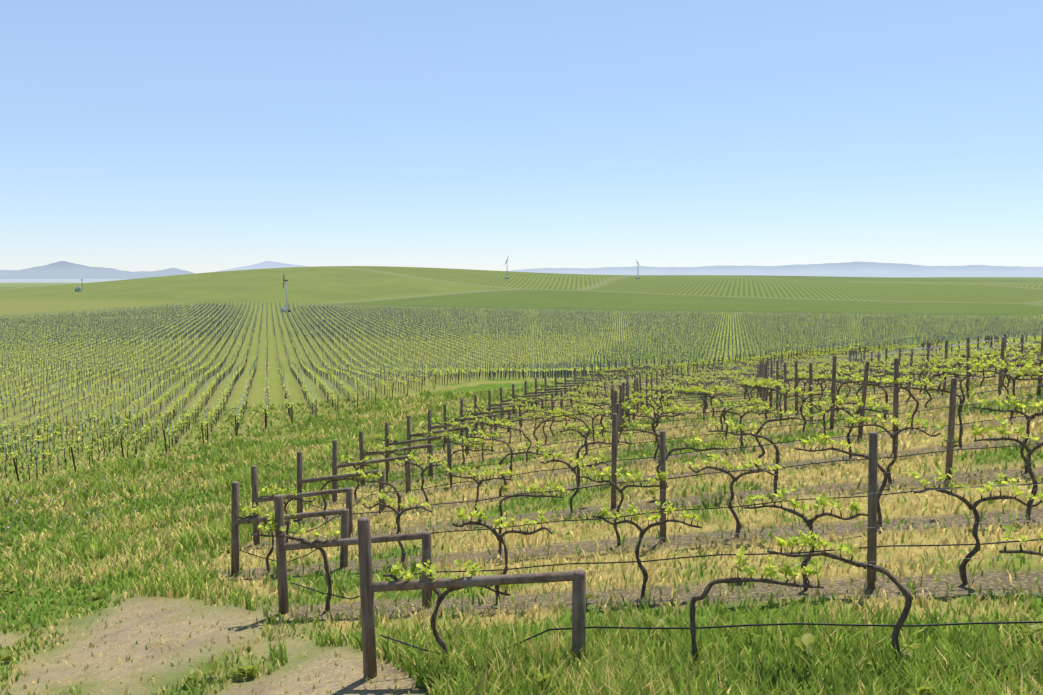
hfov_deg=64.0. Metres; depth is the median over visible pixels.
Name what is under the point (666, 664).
grass
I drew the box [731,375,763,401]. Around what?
vine
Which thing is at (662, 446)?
line post
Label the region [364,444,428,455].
brace rail
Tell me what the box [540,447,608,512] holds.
vine
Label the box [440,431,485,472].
vine
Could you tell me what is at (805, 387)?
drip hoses
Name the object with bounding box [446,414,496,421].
brace rail
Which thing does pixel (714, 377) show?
vine
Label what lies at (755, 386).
vine
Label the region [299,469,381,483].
brace rail
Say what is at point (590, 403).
vine
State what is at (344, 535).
brace post
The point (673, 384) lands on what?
vine
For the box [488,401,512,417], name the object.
vine
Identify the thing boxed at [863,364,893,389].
vine
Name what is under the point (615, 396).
line post
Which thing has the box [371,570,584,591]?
brace rail
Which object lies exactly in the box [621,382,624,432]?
line post
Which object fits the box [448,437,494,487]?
vine
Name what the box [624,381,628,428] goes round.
line post
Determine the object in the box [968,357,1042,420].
vine
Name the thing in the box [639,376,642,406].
line post
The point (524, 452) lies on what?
vine
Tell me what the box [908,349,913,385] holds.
line post
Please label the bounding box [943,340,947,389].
line post
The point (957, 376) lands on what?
vine
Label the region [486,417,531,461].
vine
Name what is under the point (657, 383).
line post
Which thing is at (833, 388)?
line post
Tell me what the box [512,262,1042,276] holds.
mountains
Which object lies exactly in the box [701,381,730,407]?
vine
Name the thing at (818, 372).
vine
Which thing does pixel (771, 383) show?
vine
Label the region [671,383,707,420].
vine
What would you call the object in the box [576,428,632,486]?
vine
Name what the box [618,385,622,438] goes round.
line post
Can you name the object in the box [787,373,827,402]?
vine
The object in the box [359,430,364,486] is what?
end post
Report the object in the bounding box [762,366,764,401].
line post
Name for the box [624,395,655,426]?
vine
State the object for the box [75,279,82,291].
pump station
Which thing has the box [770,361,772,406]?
line post
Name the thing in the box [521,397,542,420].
vine
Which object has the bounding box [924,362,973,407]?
vine
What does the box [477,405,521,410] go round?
brace rail
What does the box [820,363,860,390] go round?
vine
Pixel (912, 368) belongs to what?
vine
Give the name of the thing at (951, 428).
line post
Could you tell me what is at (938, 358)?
vine
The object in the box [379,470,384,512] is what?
brace post
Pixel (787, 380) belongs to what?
vine
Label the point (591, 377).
brace rail
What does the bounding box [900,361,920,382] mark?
vine
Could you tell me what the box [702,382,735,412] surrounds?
vine
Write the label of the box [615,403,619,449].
line post
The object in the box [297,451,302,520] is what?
end post
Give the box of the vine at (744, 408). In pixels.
[710,398,772,450]
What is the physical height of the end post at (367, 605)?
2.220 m
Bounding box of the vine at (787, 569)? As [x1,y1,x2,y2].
[690,545,823,663]
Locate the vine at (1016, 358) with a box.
[999,348,1036,375]
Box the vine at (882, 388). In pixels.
[839,372,887,422]
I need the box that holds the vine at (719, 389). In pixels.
[690,384,736,420]
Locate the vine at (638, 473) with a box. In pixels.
[578,459,668,545]
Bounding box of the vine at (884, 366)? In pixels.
[869,359,905,390]
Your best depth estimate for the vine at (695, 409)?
22.34 m
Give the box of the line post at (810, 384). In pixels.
[809,362,812,419]
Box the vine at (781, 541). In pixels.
[767,530,911,670]
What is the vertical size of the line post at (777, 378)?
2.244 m
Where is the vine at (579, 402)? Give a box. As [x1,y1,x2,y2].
[566,393,592,418]
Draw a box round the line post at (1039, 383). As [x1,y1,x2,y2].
[1037,331,1042,395]
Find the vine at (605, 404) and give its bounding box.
[594,396,618,424]
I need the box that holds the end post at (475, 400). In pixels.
[474,395,476,428]
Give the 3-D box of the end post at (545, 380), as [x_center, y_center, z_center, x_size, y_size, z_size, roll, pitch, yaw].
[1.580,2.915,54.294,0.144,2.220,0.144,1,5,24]
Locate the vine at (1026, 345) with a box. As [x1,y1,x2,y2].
[1014,341,1040,358]
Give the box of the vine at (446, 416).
[445,411,476,440]
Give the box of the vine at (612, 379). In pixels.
[603,374,621,387]
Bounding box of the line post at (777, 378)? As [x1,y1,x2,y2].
[776,360,778,409]
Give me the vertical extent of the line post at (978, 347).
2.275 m
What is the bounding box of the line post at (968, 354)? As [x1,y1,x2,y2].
[966,338,969,391]
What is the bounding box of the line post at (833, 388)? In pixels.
[830,355,836,428]
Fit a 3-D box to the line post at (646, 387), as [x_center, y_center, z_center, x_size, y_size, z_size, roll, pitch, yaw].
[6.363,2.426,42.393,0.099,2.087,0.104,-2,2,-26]
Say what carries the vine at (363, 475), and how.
on the ground at (436, 288)
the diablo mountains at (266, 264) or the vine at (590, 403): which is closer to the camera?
the vine at (590, 403)
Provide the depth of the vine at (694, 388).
24.48 m
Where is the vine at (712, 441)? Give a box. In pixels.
[656,431,736,472]
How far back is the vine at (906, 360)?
36.03 m
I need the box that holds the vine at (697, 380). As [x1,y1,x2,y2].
[685,375,706,397]
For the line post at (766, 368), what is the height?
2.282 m
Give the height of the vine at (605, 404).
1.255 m
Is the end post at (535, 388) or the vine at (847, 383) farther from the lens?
the end post at (535, 388)
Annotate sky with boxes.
[0,0,1042,272]
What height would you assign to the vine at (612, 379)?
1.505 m
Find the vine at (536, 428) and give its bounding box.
[533,410,577,452]
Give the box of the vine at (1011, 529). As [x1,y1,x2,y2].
[999,522,1042,555]
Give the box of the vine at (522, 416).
[508,414,536,441]
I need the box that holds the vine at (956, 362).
[937,355,975,376]
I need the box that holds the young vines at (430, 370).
[0,333,631,404]
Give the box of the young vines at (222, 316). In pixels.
[0,301,692,351]
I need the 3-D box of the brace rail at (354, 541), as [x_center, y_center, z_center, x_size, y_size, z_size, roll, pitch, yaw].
[-2.306,2.687,11.575,2.295,0.104,0.104,-9,2,19]
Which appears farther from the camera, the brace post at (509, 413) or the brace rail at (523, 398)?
the brace rail at (523, 398)
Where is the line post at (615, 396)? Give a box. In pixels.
[613,390,617,412]
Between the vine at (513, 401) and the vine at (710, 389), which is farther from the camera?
the vine at (513, 401)
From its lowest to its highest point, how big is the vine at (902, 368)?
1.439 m
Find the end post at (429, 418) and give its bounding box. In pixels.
[427,409,430,452]
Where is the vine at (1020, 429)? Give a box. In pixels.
[971,416,1042,517]
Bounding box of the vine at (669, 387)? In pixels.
[659,382,683,400]
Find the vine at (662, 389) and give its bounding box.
[653,384,679,404]
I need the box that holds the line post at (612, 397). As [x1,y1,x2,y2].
[611,388,613,413]
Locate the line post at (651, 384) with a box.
[651,373,652,402]
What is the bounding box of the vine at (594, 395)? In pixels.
[582,389,609,408]
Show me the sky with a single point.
(195, 136)
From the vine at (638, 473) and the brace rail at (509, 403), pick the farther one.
the brace rail at (509, 403)
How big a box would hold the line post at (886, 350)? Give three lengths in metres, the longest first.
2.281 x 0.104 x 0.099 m
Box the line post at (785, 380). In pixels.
[784,363,786,412]
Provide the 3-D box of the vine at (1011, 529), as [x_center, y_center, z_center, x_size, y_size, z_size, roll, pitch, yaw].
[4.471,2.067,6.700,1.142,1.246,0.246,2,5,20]
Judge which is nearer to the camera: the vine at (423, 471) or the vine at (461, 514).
the vine at (461, 514)
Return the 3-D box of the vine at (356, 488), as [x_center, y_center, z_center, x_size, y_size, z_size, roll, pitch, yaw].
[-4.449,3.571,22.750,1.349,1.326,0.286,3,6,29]
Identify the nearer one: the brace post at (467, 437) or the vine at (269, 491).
the vine at (269, 491)
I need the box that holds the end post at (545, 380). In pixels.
[544,375,546,401]
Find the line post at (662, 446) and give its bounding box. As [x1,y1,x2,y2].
[659,431,665,541]
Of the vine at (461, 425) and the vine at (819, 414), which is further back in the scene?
the vine at (461, 425)
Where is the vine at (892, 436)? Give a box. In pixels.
[844,411,947,483]
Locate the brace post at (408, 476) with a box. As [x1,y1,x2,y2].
[405,456,410,493]
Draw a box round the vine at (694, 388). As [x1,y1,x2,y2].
[681,386,725,429]
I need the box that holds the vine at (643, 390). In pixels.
[641,389,674,412]
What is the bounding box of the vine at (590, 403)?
[569,393,603,430]
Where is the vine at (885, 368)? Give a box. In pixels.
[881,363,933,403]
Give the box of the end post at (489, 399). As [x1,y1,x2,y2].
[488,391,490,421]
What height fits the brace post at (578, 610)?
1.430 m
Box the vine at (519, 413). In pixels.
[503,405,539,433]
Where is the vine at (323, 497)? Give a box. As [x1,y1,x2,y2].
[320,469,366,518]
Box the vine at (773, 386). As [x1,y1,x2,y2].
[747,380,791,419]
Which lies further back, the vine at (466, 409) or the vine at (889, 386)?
the vine at (466, 409)
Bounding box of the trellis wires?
[238,334,1042,666]
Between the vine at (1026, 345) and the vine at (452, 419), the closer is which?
the vine at (452, 419)
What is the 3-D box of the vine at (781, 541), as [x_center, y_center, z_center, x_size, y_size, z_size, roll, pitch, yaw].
[2.743,2.242,7.250,1.193,1.306,0.221,2,5,18]
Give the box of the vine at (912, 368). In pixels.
[873,365,913,401]
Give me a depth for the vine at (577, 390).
48.55 m
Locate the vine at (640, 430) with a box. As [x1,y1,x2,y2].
[607,413,666,463]
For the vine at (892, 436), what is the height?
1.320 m
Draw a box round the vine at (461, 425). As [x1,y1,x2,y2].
[451,421,483,457]
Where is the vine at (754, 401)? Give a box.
[723,397,765,438]
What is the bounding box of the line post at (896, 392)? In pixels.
[892,358,898,453]
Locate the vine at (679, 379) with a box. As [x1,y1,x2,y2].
[666,375,695,397]
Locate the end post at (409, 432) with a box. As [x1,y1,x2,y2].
[407,415,410,461]
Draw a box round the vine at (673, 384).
[660,378,680,399]
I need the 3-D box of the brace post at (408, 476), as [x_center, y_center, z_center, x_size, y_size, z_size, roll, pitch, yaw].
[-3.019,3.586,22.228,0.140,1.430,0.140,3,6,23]
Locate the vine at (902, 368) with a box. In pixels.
[887,360,921,389]
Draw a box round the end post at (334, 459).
[332,440,336,501]
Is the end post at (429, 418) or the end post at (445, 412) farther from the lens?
the end post at (445, 412)
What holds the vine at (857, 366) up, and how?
on the ground at (436, 288)
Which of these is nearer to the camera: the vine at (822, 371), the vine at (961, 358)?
the vine at (961, 358)
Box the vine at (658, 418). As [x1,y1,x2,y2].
[621,400,686,459]
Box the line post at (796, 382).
[795,361,797,415]
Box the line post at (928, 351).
[924,343,929,387]
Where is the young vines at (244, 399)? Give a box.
[0,367,457,481]
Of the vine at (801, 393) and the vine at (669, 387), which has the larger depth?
the vine at (669, 387)
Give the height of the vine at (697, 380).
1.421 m
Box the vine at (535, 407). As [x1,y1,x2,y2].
[519,404,553,435]
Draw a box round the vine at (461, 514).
[452,503,551,602]
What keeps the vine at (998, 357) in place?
on the ground at (436, 288)
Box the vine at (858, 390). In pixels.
[856,375,902,414]
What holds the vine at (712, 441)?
on the ground at (436, 288)
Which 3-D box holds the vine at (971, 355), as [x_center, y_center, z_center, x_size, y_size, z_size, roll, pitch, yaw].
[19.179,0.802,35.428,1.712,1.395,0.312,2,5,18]
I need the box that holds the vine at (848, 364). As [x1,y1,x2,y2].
[836,359,864,373]
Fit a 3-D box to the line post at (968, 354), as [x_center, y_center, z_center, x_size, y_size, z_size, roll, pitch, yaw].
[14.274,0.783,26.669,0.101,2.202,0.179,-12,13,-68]
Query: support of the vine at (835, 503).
on the ground at (436, 288)
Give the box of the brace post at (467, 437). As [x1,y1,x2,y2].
[465,427,468,454]
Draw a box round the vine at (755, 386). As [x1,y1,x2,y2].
[734,376,782,410]
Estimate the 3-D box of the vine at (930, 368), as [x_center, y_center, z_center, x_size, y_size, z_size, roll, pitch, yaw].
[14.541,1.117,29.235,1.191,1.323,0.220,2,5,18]
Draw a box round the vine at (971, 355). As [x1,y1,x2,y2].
[952,350,994,380]
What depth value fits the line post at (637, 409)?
37.46 m
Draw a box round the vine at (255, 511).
[239,502,300,571]
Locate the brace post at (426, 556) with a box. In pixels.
[422,531,431,607]
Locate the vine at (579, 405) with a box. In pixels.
[564,400,596,425]
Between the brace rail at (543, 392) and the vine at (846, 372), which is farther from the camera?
the brace rail at (543, 392)
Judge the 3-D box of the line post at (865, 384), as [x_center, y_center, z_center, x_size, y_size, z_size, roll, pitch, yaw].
[7.572,1.364,18.524,0.250,2.138,0.101,6,8,52]
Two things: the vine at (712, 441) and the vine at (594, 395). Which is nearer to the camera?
the vine at (712, 441)
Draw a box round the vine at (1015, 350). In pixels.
[1007,344,1031,367]
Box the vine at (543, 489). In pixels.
[498,477,564,554]
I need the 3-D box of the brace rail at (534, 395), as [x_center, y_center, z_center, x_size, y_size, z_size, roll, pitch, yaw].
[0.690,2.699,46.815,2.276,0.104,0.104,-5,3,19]
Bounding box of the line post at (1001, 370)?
[998,337,1004,394]
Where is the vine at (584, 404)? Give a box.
[572,398,601,421]
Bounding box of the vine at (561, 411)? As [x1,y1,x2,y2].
[546,407,589,455]
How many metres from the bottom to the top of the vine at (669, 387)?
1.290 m
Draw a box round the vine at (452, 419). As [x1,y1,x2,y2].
[432,416,460,450]
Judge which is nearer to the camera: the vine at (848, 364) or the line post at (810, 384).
the line post at (810, 384)
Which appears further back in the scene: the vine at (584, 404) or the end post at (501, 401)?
the end post at (501, 401)
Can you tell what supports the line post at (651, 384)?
on the ground at (436, 288)
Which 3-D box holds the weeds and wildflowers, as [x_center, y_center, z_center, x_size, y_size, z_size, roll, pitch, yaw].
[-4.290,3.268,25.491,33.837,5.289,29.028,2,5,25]
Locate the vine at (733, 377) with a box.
[721,372,745,397]
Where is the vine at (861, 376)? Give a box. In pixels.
[846,371,881,396]
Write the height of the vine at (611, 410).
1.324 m
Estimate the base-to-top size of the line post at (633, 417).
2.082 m
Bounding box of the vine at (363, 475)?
[346,466,400,524]
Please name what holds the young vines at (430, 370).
on the ground at (436, 288)
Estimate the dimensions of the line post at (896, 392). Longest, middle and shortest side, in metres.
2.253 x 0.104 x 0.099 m
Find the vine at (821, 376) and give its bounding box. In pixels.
[798,370,847,408]
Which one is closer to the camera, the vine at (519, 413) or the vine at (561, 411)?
the vine at (561, 411)
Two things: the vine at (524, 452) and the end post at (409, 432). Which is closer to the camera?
the vine at (524, 452)
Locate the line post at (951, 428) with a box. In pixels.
[945,378,956,479]
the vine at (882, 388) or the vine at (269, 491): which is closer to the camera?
the vine at (269, 491)
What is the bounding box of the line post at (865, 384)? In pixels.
[857,361,869,437]
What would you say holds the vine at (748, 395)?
on the ground at (436, 288)
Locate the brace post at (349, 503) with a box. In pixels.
[346,488,352,536]
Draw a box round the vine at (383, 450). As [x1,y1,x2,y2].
[364,441,408,482]
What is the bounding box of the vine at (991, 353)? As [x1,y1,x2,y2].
[974,347,1016,377]
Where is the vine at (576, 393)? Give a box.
[571,387,590,406]
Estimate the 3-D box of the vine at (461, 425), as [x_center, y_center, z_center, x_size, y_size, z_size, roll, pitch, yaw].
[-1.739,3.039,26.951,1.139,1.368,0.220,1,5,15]
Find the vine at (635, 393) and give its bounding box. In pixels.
[627,391,658,424]
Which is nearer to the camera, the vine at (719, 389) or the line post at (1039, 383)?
the line post at (1039, 383)
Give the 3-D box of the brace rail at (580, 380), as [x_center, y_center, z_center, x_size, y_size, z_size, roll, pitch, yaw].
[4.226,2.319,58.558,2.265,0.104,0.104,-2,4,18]
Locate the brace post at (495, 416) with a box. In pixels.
[494,415,496,437]
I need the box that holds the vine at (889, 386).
[855,370,918,431]
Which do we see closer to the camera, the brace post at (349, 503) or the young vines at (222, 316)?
the brace post at (349, 503)
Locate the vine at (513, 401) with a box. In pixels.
[503,395,524,415]
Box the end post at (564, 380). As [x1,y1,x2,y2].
[564,370,565,394]
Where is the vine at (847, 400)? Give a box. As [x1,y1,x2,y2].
[823,391,876,439]
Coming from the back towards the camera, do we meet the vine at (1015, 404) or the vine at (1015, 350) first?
the vine at (1015, 350)
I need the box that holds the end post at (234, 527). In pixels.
[231,481,238,574]
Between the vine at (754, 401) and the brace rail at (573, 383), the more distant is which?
the brace rail at (573, 383)
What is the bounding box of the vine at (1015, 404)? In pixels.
[968,387,1042,472]
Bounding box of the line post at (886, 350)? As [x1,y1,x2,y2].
[884,348,887,385]
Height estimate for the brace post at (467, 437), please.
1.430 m
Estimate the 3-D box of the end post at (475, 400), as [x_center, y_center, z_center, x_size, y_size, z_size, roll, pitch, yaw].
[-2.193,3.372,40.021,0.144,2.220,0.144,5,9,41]
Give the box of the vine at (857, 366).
[841,360,879,385]
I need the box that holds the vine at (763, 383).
[750,376,787,408]
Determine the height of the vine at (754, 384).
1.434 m
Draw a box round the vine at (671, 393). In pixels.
[660,387,687,415]
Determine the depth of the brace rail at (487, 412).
37.17 m
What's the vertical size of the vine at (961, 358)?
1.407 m
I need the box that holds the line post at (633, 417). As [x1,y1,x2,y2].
[632,379,635,418]
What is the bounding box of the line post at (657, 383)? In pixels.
[656,371,657,398]
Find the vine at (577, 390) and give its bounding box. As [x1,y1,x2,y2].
[567,386,589,400]
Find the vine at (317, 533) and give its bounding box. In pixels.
[251,512,339,611]
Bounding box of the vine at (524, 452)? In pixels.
[499,438,558,497]
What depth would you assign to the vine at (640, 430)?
17.65 m
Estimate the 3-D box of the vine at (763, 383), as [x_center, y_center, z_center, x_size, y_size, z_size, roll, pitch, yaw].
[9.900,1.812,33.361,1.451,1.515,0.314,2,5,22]
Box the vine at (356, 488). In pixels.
[341,454,378,498]
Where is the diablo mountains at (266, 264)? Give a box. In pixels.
[215,261,311,271]
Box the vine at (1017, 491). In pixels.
[907,466,1042,584]
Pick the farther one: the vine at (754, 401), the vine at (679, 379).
the vine at (679, 379)
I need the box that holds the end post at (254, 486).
[251,465,259,544]
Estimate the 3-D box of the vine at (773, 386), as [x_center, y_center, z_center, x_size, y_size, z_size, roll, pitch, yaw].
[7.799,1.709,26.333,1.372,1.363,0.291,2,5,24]
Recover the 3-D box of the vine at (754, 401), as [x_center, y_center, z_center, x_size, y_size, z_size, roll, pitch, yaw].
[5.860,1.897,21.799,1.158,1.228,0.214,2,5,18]
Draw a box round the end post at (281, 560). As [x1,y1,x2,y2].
[274,494,288,613]
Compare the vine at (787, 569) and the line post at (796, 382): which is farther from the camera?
the line post at (796, 382)
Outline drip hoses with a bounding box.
[239,343,1042,659]
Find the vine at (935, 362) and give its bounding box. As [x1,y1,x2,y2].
[913,357,973,395]
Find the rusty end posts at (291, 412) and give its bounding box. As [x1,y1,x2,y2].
[13,341,621,485]
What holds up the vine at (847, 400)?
on the ground at (436, 288)
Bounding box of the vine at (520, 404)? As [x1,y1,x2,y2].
[511,400,536,428]
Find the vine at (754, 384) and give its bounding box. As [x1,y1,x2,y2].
[740,378,781,424]
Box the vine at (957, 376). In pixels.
[931,363,994,413]
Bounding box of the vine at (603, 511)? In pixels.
[593,501,702,596]
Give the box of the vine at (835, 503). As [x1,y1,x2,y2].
[743,486,867,589]
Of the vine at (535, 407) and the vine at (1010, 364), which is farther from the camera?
the vine at (535, 407)
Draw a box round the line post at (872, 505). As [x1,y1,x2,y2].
[867,432,877,588]
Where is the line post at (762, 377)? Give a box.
[760,363,763,397]
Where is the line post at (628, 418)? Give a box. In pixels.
[627,380,629,422]
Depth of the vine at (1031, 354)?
19.58 m
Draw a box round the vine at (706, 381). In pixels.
[690,377,718,400]
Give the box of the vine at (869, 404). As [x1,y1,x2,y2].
[812,393,890,458]
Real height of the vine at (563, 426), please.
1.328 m
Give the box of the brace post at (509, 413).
[507,409,510,431]
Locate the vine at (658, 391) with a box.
[644,384,671,408]
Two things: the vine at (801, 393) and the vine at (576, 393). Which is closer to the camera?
the vine at (801, 393)
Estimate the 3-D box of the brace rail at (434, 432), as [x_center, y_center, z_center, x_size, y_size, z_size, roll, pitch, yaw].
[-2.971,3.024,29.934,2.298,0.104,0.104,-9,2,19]
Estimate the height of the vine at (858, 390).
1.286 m
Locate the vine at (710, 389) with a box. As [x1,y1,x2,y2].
[685,385,726,415]
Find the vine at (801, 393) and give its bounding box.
[777,385,830,431]
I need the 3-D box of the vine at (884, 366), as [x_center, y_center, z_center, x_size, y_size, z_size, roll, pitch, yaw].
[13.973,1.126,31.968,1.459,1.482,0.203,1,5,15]
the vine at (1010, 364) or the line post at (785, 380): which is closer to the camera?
the vine at (1010, 364)
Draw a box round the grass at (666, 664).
[0,356,1042,694]
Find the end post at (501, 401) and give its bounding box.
[500,387,502,418]
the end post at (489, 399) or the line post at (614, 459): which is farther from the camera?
the end post at (489, 399)
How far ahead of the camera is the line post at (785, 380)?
28.34 m
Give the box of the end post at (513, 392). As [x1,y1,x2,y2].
[512,384,514,412]
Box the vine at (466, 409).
[460,406,492,434]
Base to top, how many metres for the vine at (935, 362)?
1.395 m
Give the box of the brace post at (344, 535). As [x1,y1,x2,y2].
[340,508,348,567]
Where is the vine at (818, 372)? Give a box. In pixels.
[804,365,831,394]
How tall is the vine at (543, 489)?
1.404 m
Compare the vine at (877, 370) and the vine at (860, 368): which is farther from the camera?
the vine at (860, 368)
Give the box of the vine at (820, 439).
[795,433,887,526]
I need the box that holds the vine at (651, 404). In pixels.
[632,397,684,429]
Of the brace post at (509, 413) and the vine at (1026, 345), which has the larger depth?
the vine at (1026, 345)
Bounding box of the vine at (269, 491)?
[258,483,315,542]
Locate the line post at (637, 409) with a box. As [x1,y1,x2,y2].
[636,377,638,413]
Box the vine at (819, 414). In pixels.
[755,403,828,467]
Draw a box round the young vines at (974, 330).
[489,310,1042,379]
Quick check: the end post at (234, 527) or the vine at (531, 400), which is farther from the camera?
the vine at (531, 400)
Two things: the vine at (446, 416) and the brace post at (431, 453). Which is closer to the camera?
the brace post at (431, 453)
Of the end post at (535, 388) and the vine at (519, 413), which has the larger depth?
the end post at (535, 388)
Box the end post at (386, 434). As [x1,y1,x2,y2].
[385,422,389,471]
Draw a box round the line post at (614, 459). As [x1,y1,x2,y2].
[611,413,616,508]
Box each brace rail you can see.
[235,509,343,524]
[256,488,345,502]
[283,532,429,550]
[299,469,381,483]
[334,455,407,468]
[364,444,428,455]
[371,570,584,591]
[388,435,445,445]
[410,427,464,436]
[429,420,480,428]
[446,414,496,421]
[462,409,509,415]
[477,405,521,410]
[491,401,530,405]
[503,397,541,401]
[514,393,552,397]
[526,390,562,393]
[536,387,571,390]
[547,384,579,387]
[556,382,588,383]
[566,380,596,381]
[575,377,604,378]
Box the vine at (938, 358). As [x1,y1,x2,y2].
[929,357,958,377]
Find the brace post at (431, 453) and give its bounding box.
[428,444,432,477]
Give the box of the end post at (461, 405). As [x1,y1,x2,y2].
[460,399,462,434]
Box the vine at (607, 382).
[602,378,620,396]
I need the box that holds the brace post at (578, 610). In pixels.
[572,569,585,670]
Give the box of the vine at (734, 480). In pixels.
[686,450,781,536]
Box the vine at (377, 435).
[375,433,405,470]
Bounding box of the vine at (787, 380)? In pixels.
[773,372,800,397]
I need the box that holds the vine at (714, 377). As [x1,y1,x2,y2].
[702,374,725,392]
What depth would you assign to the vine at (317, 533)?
11.78 m
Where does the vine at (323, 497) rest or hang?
on the ground at (436, 288)
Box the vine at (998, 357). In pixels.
[987,351,1033,387]
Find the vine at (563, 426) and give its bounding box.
[559,420,609,460]
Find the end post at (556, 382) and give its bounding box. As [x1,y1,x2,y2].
[555,373,556,395]
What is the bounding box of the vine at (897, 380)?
[893,374,962,447]
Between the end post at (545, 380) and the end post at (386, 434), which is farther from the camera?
the end post at (545, 380)
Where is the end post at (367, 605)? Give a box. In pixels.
[357,517,376,678]
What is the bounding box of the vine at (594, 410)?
[570,403,611,444]
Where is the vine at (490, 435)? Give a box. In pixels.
[468,427,512,478]
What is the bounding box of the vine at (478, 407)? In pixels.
[464,402,493,425]
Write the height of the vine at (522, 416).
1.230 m
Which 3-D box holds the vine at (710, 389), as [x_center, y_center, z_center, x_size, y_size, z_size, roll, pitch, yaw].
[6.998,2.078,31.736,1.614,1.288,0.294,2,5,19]
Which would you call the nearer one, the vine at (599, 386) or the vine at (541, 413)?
the vine at (541, 413)
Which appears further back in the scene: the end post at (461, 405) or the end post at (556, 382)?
the end post at (556, 382)
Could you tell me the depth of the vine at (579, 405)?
33.26 m
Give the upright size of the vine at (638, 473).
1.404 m
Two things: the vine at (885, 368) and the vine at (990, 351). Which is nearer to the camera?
the vine at (885, 368)
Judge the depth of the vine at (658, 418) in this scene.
20.00 m
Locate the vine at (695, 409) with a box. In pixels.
[651,402,699,446]
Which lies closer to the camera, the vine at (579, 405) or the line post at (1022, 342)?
the vine at (579, 405)
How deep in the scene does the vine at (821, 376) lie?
28.07 m
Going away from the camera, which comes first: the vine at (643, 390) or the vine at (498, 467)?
the vine at (498, 467)
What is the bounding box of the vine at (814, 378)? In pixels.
[787,371,831,394]
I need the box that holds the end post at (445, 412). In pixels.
[443,404,446,443]
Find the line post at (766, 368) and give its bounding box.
[765,360,767,400]
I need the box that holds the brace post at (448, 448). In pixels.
[447,435,451,465]
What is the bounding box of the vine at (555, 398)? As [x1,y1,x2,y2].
[539,394,565,409]
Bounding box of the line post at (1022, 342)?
[1020,334,1023,367]
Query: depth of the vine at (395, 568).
8.51 m
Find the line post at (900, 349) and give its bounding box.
[898,348,901,364]
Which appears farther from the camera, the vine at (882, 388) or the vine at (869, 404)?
the vine at (882, 388)
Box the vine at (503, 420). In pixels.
[473,415,511,449]
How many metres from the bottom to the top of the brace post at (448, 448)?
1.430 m
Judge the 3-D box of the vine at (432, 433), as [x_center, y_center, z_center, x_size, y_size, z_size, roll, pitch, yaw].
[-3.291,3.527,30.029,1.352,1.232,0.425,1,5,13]
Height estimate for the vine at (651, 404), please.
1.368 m
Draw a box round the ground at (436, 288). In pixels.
[0,266,1042,694]
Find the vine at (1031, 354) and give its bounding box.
[1026,350,1042,364]
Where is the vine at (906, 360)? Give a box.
[905,356,938,381]
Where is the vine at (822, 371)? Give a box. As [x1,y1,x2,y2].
[807,362,841,389]
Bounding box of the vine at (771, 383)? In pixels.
[744,379,787,412]
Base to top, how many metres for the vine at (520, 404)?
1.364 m
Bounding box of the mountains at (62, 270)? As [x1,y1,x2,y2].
[0,261,195,278]
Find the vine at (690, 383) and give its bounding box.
[680,378,705,398]
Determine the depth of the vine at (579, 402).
38.42 m
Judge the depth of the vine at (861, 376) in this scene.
32.28 m
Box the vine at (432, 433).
[413,428,445,443]
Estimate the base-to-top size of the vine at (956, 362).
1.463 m
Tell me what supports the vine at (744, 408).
on the ground at (436, 288)
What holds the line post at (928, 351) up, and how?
on the ground at (436, 288)
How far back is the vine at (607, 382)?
55.52 m
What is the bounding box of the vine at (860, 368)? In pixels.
[849,363,879,370]
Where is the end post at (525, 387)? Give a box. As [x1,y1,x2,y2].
[524,381,526,409]
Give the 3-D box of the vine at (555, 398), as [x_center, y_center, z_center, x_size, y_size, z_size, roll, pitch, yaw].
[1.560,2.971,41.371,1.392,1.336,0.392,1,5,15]
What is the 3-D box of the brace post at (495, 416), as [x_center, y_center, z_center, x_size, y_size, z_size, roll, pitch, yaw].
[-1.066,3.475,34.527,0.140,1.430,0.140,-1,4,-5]
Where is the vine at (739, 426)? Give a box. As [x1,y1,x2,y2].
[708,416,779,493]
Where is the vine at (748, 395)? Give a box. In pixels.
[746,381,775,404]
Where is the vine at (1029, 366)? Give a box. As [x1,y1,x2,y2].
[1007,361,1042,380]
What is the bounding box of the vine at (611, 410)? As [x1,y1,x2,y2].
[601,403,634,435]
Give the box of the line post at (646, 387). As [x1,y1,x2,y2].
[646,375,647,402]
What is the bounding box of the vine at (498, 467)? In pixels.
[441,460,517,522]
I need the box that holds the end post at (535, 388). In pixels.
[535,378,536,404]
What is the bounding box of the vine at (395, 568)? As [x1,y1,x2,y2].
[383,560,510,669]
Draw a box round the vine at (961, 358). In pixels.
[942,353,995,398]
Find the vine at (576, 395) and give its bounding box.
[567,391,588,413]
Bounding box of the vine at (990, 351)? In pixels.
[954,346,1008,387]
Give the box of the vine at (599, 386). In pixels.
[590,382,610,398]
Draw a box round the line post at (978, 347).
[977,337,978,368]
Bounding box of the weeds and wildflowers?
[0,379,1042,694]
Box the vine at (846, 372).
[836,368,862,385]
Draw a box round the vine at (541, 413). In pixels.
[527,410,564,444]
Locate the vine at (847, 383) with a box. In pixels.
[830,372,876,412]
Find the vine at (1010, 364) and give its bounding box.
[983,354,1035,397]
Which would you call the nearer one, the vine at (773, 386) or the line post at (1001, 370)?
the line post at (1001, 370)
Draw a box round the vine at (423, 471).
[395,452,447,501]
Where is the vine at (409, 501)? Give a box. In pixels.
[361,489,431,562]
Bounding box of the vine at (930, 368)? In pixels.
[918,361,953,392]

